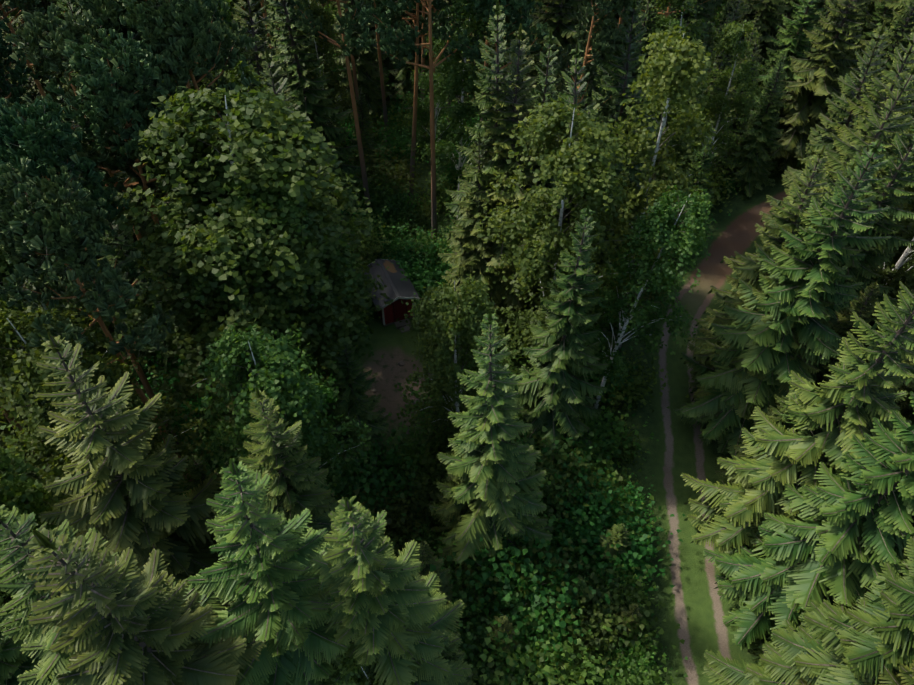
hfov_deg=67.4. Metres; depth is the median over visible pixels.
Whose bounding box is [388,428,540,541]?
bush
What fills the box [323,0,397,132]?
spruce tree
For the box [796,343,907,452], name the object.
spruce tree
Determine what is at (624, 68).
spruce tree
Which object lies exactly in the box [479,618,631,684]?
bush
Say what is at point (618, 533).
spruce tree
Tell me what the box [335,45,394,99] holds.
bush
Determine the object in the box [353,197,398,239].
bush
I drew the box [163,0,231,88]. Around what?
pine tree
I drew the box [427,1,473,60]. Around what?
spruce tree
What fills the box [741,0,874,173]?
spruce tree
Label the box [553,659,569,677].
spruce tree
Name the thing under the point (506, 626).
spruce tree
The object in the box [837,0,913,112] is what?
spruce tree
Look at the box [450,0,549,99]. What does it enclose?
pine tree
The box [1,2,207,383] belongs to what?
pine tree
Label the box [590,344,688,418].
bush
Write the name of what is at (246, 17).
spruce tree
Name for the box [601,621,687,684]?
bush
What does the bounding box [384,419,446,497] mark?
bush
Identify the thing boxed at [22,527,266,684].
spruce tree
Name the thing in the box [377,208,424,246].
bush
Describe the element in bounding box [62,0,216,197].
pine tree
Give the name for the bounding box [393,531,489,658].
bush
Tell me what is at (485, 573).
bush
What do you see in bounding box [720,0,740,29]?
spruce tree
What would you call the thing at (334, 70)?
bush
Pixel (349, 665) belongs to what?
birch tree
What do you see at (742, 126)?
spruce tree
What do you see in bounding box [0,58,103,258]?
spruce tree
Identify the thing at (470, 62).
spruce tree
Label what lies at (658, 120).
bush
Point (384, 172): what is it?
bush
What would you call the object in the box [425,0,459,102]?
spruce tree
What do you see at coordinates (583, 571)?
bush
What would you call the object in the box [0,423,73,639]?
birch tree
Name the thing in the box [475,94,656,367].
birch tree
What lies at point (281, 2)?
spruce tree
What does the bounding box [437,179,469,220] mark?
bush
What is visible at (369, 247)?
bush
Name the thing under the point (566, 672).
bush
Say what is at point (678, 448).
forest track
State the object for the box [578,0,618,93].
birch tree
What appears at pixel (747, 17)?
spruce tree
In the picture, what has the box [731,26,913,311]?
spruce tree
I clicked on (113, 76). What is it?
pine tree
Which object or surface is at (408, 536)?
bush
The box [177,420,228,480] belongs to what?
bush
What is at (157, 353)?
bush
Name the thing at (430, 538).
bush
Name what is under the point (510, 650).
bush
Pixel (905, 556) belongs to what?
spruce tree
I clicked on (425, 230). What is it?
bush
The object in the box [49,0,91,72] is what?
birch tree
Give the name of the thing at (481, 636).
bush
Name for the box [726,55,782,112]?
bush
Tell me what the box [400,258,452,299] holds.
bush
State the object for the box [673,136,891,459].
spruce tree
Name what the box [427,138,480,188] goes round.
bush
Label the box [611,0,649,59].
spruce tree
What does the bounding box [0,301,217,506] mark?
birch tree
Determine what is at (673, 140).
spruce tree
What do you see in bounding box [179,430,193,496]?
bush
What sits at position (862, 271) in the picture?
spruce tree
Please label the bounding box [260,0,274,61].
pine tree
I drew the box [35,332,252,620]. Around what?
spruce tree
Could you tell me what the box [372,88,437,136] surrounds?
bush
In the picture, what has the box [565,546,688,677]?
bush
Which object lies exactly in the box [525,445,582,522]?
bush
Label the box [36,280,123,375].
spruce tree
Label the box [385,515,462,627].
bush
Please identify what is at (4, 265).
birch tree
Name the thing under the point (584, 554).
bush
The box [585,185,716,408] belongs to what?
birch tree
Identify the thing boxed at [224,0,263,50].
birch tree
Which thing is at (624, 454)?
bush
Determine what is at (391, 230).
bush
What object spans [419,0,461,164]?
pine tree
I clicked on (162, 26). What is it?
pine tree
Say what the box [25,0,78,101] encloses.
spruce tree
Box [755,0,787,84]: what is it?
spruce tree
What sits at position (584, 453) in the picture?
bush
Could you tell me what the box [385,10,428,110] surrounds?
spruce tree
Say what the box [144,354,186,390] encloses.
bush
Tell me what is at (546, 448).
bush
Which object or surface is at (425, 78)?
bush
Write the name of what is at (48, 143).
pine tree
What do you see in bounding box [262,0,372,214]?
spruce tree
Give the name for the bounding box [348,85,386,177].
spruce tree
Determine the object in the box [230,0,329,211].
spruce tree
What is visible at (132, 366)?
bush
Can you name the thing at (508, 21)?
birch tree
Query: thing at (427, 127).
bush
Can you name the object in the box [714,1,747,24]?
bush
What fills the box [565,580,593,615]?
spruce tree
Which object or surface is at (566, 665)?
bush
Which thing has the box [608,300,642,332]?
bush
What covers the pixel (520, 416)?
bush
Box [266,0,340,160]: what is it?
spruce tree
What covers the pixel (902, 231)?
spruce tree
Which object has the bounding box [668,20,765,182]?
birch tree
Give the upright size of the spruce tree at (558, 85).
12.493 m
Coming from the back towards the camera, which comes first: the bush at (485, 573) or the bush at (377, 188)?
the bush at (377, 188)
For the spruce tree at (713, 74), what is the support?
on the ground
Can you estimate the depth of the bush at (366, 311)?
43.73 m
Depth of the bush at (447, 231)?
51.29 m
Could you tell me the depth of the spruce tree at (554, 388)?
33.70 m
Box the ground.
[0,7,912,684]
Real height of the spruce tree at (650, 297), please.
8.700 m
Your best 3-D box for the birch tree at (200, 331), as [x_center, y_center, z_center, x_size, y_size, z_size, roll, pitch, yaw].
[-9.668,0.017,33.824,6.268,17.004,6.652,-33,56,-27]
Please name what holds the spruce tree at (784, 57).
on the ground
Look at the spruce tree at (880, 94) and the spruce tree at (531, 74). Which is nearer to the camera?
the spruce tree at (880, 94)
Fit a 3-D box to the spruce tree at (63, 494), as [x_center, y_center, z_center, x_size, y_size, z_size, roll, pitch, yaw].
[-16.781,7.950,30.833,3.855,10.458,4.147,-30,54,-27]
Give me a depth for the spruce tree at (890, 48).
52.25 m
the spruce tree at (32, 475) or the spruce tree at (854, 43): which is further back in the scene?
the spruce tree at (854, 43)
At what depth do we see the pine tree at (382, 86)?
57.27 m
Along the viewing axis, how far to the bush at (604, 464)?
36.41 m
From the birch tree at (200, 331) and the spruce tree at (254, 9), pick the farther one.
the spruce tree at (254, 9)
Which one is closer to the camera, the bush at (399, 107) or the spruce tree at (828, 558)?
the spruce tree at (828, 558)
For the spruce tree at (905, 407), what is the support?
on the ground
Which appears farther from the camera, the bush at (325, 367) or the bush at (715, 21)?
the bush at (715, 21)
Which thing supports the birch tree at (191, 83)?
on the ground
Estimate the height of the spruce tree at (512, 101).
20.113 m
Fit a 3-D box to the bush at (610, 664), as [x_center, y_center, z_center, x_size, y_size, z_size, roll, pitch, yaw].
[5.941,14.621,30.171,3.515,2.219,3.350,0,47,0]
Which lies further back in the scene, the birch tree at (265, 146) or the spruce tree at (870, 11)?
the spruce tree at (870, 11)
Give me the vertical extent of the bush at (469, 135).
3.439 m
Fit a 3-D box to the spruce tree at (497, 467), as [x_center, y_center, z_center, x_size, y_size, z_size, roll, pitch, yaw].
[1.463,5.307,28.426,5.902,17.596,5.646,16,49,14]
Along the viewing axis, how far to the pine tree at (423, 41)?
58.82 m
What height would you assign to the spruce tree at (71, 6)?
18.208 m
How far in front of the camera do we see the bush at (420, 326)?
44.26 m
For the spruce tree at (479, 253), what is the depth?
39.90 m
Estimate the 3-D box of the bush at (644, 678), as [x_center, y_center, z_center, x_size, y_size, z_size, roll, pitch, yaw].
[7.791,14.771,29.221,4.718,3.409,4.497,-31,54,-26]
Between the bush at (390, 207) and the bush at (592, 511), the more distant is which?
the bush at (390, 207)
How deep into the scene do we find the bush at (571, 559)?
33.78 m
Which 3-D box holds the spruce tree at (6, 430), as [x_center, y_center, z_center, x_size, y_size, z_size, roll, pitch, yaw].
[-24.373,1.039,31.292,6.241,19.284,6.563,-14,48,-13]
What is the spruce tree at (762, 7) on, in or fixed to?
on the ground
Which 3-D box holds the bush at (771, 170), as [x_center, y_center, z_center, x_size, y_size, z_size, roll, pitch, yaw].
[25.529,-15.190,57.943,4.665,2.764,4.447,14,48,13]
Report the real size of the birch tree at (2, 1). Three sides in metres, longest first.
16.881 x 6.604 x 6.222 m
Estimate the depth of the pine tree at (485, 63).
54.27 m
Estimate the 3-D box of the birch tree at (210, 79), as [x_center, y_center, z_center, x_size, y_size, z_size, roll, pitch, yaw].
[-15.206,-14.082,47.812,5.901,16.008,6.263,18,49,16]
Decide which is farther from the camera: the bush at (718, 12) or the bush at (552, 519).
the bush at (718, 12)
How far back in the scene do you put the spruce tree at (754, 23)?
55.40 m
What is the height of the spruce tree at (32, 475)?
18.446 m
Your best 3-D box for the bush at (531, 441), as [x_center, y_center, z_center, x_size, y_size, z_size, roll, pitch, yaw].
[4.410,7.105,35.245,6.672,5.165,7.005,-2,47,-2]
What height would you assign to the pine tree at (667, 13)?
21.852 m
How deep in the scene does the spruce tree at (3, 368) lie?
36.94 m
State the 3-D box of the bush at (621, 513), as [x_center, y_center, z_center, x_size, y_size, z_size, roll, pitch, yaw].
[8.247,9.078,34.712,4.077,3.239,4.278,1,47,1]
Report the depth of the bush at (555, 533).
33.79 m
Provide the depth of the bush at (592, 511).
33.91 m
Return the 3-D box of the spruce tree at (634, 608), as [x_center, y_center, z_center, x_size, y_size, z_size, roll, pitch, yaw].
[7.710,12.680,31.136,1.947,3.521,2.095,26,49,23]
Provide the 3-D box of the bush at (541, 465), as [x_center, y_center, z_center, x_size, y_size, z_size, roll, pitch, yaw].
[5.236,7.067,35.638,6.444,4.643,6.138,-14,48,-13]
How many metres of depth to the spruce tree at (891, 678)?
19.56 m
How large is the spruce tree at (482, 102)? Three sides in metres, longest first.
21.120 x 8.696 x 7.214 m
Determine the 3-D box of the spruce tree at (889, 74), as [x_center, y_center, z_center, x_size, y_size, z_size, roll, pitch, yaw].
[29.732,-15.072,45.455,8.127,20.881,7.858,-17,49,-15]
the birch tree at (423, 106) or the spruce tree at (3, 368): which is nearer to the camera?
the spruce tree at (3, 368)
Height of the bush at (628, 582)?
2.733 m
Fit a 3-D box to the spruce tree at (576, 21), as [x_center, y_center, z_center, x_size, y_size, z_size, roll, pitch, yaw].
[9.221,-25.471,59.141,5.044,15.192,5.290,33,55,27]
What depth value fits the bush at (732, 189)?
56.41 m
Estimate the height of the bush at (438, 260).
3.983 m
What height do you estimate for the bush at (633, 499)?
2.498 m
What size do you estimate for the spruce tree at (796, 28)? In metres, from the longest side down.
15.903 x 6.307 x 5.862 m
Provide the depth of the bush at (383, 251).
50.01 m
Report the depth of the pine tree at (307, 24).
42.90 m
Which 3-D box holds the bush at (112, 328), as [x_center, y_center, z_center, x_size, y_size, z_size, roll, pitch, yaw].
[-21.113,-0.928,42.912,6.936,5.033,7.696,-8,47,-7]
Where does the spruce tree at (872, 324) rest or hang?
on the ground
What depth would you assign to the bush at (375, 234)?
49.99 m
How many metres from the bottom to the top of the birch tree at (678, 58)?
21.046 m
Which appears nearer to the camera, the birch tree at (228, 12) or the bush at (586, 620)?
the bush at (586, 620)
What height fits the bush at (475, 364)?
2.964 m
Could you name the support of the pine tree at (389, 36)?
on the ground
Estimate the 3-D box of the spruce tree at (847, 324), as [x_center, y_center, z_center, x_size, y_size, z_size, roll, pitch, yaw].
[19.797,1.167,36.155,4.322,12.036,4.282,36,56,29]
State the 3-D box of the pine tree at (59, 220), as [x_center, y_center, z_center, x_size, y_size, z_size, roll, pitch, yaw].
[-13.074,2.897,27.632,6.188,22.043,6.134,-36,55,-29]
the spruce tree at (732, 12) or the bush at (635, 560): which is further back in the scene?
the spruce tree at (732, 12)
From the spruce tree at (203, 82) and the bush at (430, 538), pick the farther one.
the spruce tree at (203, 82)
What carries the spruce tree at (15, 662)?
on the ground
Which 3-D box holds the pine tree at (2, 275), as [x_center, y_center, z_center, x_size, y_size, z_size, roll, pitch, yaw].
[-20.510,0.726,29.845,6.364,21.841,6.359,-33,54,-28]
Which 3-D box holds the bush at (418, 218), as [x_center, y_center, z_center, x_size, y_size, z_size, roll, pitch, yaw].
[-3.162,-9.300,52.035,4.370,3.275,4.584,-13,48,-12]
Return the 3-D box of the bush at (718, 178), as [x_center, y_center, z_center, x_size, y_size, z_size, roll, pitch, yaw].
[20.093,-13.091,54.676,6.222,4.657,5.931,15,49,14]
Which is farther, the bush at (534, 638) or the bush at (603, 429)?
the bush at (603, 429)
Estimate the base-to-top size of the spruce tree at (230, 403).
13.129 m
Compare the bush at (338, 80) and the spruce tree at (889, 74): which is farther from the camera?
the bush at (338, 80)
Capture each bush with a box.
[95,320,140,366]
[121,353,149,383]
[123,342,210,435]
[129,384,150,418]
[130,322,210,379]
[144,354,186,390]
[145,394,202,448]
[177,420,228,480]
[177,427,227,496]
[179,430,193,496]
[298,0,337,37]
[306,361,339,421]
[313,343,358,384]
[313,417,448,519]
[324,51,344,87]
[324,123,351,146]
[325,79,350,108]
[327,66,348,94]
[332,196,375,226]
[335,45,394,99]
[335,471,398,558]
[337,443,410,503]
[339,157,417,225]
[339,214,402,249]
[340,120,374,148]
[340,205,411,258]
[342,184,394,267]
[343,137,438,202]
[346,277,382,346]
[348,181,430,229]
[349,474,431,554]
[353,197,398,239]
[366,162,407,189]
[371,248,395,260]
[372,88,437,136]
[372,232,398,260]
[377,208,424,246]
[378,240,437,285]
[379,240,415,267]
[379,525,439,557]
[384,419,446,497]
[385,230,414,257]
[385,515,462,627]
[386,219,448,282]
[388,363,515,461]
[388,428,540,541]
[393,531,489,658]
[394,51,436,100]
[394,199,443,238]
[395,282,453,348]
[396,120,441,161]
[397,219,458,276]
[399,237,456,309]
[399,510,446,558]
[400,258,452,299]
[405,215,430,244]
[409,190,442,219]
[413,174,457,211]
[419,230,458,283]
[424,127,471,177]
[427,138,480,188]
[430,515,609,661]
[433,526,487,599]
[434,243,458,282]
[434,504,588,648]
[437,100,479,144]
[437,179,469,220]
[438,222,454,247]
[441,342,511,375]
[443,562,597,680]
[444,475,588,623]
[445,594,540,684]
[463,112,480,146]
[463,615,602,684]
[464,347,542,421]
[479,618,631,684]
[486,556,590,684]
[495,327,531,368]
[514,431,537,447]
[514,435,622,531]
[518,420,598,537]
[518,641,601,684]
[520,431,589,517]
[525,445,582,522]
[532,652,604,684]
[533,557,648,683]
[535,428,618,511]
[536,346,638,416]
[542,502,603,578]
[544,456,646,577]
[547,523,576,585]
[551,584,625,684]
[554,422,653,529]
[554,528,582,578]
[559,493,684,616]
[560,377,658,477]
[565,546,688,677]
[568,549,623,602]
[573,649,622,684]
[574,521,603,563]
[581,494,626,535]
[582,561,658,631]
[588,488,657,560]
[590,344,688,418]
[594,649,642,684]
[600,424,649,472]
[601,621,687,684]
[601,626,687,684]
[602,466,640,500]
[606,473,661,540]
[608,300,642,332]
[648,100,689,159]
[685,158,748,213]
[710,13,722,34]
[711,170,748,196]
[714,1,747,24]
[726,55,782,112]
[728,134,772,167]
[737,151,783,183]
[748,99,793,147]
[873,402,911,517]
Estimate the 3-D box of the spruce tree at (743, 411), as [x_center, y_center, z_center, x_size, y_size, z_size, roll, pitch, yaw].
[16.015,-1.147,34.166,5.845,18.104,6.150,23,51,20]
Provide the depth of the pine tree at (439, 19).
45.30 m
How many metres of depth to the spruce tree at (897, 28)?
55.86 m
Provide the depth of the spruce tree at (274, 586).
18.61 m
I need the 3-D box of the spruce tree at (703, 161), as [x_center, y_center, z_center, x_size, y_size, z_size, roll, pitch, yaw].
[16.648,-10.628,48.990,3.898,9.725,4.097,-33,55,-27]
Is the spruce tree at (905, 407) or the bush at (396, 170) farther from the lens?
the bush at (396, 170)
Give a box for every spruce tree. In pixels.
[0,0,72,120]
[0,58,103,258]
[0,351,53,439]
[0,397,33,474]
[0,438,58,593]
[0,504,228,684]
[0,603,54,684]
[12,50,53,103]
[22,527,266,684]
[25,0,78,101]
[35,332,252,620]
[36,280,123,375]
[37,454,89,537]
[54,0,119,172]
[60,72,166,287]
[99,215,187,385]
[183,454,240,523]
[187,458,351,684]
[190,64,213,89]
[215,346,286,465]
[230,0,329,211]
[236,0,268,52]
[238,387,341,590]
[239,10,272,89]
[258,0,287,60]
[259,48,372,335]
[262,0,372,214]
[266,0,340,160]
[275,0,305,74]
[297,0,336,94]
[303,495,475,684]
[319,341,396,486]
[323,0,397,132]
[333,0,396,85]
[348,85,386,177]
[371,2,438,95]
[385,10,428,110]
[412,541,461,632]
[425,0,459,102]
[426,51,457,124]
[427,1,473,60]
[428,421,485,553]
[429,309,554,578]
[437,0,543,324]
[437,639,476,683]
[442,132,515,354]
[452,14,493,125]
[453,23,541,349]
[481,615,522,678]
[510,204,608,459]
[514,0,556,98]
[514,42,625,376]
[516,0,584,154]
[520,29,567,312]
[530,72,561,185]
[532,0,584,82]
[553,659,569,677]
[557,16,616,210]
[563,1,630,61]
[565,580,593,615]
[583,0,671,307]
[592,523,631,574]
[606,603,644,649]
[609,0,660,174]
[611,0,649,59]
[612,0,675,106]
[621,113,646,226]
[623,1,717,46]
[631,200,676,313]
[655,94,683,180]
[671,0,721,53]
[673,0,746,177]
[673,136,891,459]
[676,135,716,247]
[679,281,913,575]
[683,150,864,393]
[687,145,830,400]
[695,158,859,440]
[696,55,718,100]
[696,64,913,336]
[702,536,913,684]
[703,1,716,45]
[703,391,913,649]
[708,0,736,67]
[712,32,762,176]
[715,383,802,487]
[716,0,791,89]
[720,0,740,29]
[722,58,786,197]
[727,13,760,129]
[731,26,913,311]
[737,50,786,146]
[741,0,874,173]
[742,0,791,35]
[747,21,888,261]
[749,0,815,72]
[753,0,824,113]
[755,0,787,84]
[785,0,836,94]
[795,652,913,684]
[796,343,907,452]
[797,0,863,102]
[805,0,835,27]
[805,122,913,369]
[811,281,879,387]
[814,18,846,119]
[821,0,913,144]
[823,0,886,31]
[830,12,906,128]
[832,512,913,609]
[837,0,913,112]
[844,0,895,56]
[849,0,898,67]
[850,39,913,179]
[851,289,913,452]
[858,102,913,320]
[868,286,913,335]
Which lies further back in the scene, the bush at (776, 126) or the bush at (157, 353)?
the bush at (776, 126)
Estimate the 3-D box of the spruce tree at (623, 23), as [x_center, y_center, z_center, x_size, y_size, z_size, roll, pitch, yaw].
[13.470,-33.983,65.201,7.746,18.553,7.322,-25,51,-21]
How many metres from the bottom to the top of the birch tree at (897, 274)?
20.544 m
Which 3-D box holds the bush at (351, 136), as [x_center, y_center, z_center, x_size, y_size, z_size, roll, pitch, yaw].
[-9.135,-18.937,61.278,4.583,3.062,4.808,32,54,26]
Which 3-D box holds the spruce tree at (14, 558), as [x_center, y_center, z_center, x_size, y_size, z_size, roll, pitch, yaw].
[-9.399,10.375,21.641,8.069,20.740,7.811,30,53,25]
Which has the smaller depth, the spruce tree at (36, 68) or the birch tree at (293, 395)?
the birch tree at (293, 395)
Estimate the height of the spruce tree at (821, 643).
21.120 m
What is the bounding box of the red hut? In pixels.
[362,258,419,332]
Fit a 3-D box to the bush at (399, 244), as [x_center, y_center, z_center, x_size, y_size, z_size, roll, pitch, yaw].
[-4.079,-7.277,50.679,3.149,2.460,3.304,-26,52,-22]
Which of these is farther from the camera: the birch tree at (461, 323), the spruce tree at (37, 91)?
the spruce tree at (37, 91)
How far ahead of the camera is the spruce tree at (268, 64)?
33.81 m
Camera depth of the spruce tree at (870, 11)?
71.12 m
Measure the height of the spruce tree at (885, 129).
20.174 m
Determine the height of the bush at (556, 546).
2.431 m
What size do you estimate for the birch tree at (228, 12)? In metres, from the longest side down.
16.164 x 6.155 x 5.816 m
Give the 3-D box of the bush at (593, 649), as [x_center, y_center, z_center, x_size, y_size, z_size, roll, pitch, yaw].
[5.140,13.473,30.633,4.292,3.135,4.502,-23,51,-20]
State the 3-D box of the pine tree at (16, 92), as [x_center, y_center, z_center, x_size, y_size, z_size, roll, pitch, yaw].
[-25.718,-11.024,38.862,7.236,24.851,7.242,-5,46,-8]
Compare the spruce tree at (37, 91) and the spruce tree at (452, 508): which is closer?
the spruce tree at (452, 508)
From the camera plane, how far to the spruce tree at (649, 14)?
49.57 m
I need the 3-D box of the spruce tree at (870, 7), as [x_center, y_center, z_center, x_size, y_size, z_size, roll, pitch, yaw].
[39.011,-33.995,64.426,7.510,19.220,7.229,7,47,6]
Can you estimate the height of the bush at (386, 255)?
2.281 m
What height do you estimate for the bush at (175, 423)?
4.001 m
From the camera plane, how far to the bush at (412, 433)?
37.72 m
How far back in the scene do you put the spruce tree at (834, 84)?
59.00 m
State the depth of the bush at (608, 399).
40.78 m
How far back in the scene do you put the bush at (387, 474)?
35.17 m
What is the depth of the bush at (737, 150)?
58.34 m
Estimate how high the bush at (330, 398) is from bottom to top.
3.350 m
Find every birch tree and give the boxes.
[0,0,65,62]
[0,9,23,101]
[0,239,139,409]
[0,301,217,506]
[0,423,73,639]
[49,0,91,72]
[98,85,402,463]
[109,35,226,131]
[152,146,383,435]
[182,212,335,420]
[189,24,255,125]
[194,321,377,510]
[207,0,259,81]
[211,58,350,268]
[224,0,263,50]
[291,0,353,146]
[294,0,336,60]
[330,647,415,684]
[398,271,516,452]
[402,9,468,153]
[412,0,502,226]
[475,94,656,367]
[478,6,534,109]
[490,0,549,72]
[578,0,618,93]
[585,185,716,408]
[592,24,720,356]
[631,0,718,214]
[640,15,686,148]
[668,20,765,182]
[862,121,913,322]
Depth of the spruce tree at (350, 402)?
34.06 m
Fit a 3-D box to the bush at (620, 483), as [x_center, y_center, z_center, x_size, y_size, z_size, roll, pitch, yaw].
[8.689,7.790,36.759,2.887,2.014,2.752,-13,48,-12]
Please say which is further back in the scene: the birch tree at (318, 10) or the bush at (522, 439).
the birch tree at (318, 10)
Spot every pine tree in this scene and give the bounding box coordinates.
[0,0,79,175]
[0,2,60,101]
[0,21,37,104]
[0,97,188,461]
[0,154,194,490]
[0,262,34,453]
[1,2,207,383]
[43,17,215,399]
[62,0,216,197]
[116,0,260,159]
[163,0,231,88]
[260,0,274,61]
[287,0,391,213]
[320,0,365,148]
[352,0,483,246]
[363,0,408,140]
[363,0,453,204]
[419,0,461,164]
[421,4,426,125]
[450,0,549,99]
[481,36,489,120]
[556,0,635,126]
[631,0,725,15]
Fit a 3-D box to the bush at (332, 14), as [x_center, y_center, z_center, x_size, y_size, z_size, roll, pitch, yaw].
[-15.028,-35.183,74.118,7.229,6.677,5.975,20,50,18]
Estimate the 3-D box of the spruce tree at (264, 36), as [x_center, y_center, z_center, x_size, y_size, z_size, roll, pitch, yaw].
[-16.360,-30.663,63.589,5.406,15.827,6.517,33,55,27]
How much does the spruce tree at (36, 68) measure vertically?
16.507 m
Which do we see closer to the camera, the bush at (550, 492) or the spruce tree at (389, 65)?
the bush at (550, 492)
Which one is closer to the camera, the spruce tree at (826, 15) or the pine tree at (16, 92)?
the pine tree at (16, 92)
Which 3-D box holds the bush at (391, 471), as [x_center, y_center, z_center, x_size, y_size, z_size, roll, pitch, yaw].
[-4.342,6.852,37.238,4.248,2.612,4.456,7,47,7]
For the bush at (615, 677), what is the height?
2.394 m
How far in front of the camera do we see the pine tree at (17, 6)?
38.71 m
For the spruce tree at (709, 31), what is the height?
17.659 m
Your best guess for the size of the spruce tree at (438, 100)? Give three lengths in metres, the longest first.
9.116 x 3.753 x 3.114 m
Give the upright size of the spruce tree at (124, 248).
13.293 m
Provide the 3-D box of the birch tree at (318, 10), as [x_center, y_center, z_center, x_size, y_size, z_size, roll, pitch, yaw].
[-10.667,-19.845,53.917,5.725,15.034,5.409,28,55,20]
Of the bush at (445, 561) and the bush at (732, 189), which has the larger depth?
the bush at (732, 189)
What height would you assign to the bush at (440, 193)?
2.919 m
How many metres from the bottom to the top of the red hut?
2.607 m
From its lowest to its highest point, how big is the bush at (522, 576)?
5.961 m
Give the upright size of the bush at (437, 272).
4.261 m
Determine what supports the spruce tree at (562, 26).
on the ground
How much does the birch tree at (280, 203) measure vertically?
19.007 m
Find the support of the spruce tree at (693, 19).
on the ground
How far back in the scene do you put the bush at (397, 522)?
34.52 m
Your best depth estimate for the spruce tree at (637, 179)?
47.69 m
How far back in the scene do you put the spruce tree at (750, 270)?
34.25 m
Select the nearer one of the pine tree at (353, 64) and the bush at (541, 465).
the bush at (541, 465)
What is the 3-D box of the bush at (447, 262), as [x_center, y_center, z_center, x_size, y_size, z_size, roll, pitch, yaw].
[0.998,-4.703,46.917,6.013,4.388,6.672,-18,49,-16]
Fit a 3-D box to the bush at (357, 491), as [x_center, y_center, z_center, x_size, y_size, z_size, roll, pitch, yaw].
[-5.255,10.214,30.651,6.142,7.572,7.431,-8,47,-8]
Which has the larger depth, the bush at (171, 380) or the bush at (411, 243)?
the bush at (411, 243)
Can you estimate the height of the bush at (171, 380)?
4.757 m
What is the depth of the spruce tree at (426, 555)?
28.00 m
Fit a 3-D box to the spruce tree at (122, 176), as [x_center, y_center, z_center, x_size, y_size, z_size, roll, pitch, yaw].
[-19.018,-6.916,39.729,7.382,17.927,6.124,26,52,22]
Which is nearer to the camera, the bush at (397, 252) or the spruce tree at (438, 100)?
the bush at (397, 252)
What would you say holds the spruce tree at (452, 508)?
on the ground
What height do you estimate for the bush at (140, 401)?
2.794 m
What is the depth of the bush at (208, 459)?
35.03 m
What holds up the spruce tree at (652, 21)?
on the ground
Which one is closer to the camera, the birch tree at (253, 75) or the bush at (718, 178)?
the birch tree at (253, 75)
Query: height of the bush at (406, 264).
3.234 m
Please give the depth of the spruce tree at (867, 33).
63.75 m
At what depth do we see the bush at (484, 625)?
29.42 m
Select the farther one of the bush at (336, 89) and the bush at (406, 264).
the bush at (336, 89)
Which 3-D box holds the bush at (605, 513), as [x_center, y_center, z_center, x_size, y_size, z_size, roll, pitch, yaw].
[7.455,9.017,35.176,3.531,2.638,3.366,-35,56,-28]
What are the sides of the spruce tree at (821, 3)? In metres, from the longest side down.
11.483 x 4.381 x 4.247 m
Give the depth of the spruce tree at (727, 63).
51.45 m
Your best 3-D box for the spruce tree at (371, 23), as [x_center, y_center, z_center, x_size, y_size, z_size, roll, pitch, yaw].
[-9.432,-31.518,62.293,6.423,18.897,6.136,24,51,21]
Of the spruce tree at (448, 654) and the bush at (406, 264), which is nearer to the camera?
the spruce tree at (448, 654)
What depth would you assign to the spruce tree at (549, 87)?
35.85 m
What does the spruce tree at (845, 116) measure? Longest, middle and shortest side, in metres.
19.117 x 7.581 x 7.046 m
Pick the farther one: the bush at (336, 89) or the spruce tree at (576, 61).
the bush at (336, 89)
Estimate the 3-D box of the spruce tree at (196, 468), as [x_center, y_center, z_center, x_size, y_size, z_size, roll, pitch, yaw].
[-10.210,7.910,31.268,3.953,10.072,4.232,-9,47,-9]
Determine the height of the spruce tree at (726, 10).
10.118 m
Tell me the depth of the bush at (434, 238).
48.61 m
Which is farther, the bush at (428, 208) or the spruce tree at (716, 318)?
the bush at (428, 208)
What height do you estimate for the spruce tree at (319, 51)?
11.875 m
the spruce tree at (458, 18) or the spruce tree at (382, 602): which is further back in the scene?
the spruce tree at (458, 18)
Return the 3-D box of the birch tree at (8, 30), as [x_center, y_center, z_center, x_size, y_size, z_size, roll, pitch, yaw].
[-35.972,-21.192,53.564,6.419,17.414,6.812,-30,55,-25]
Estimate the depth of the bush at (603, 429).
38.04 m
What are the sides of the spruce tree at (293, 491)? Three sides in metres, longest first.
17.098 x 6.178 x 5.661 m
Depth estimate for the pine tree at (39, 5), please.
51.11 m
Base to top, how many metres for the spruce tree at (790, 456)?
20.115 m
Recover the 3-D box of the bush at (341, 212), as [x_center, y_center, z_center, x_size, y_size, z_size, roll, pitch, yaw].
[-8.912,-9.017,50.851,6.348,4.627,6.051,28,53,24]
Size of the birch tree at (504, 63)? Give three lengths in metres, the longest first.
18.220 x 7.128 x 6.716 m
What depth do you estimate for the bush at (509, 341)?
43.59 m
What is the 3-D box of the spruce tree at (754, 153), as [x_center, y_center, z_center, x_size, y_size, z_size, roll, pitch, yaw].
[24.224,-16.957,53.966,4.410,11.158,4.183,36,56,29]
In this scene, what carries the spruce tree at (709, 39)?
on the ground
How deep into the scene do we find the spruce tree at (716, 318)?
34.32 m
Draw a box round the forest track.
[636,176,791,684]
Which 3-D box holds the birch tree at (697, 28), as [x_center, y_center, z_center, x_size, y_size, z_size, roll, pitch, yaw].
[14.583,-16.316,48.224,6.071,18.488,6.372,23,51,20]
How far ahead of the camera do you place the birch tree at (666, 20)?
47.88 m
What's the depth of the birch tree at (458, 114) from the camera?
44.11 m
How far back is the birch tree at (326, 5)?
67.67 m
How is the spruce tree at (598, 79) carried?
on the ground
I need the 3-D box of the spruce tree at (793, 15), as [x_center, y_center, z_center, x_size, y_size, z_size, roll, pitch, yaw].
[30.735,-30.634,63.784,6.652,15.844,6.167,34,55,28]
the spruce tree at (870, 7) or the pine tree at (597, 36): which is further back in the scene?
the spruce tree at (870, 7)
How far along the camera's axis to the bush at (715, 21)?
76.03 m
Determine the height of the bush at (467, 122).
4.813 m
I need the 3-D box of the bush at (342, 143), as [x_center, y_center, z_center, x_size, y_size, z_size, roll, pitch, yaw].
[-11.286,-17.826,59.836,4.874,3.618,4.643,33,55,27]
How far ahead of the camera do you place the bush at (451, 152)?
57.30 m

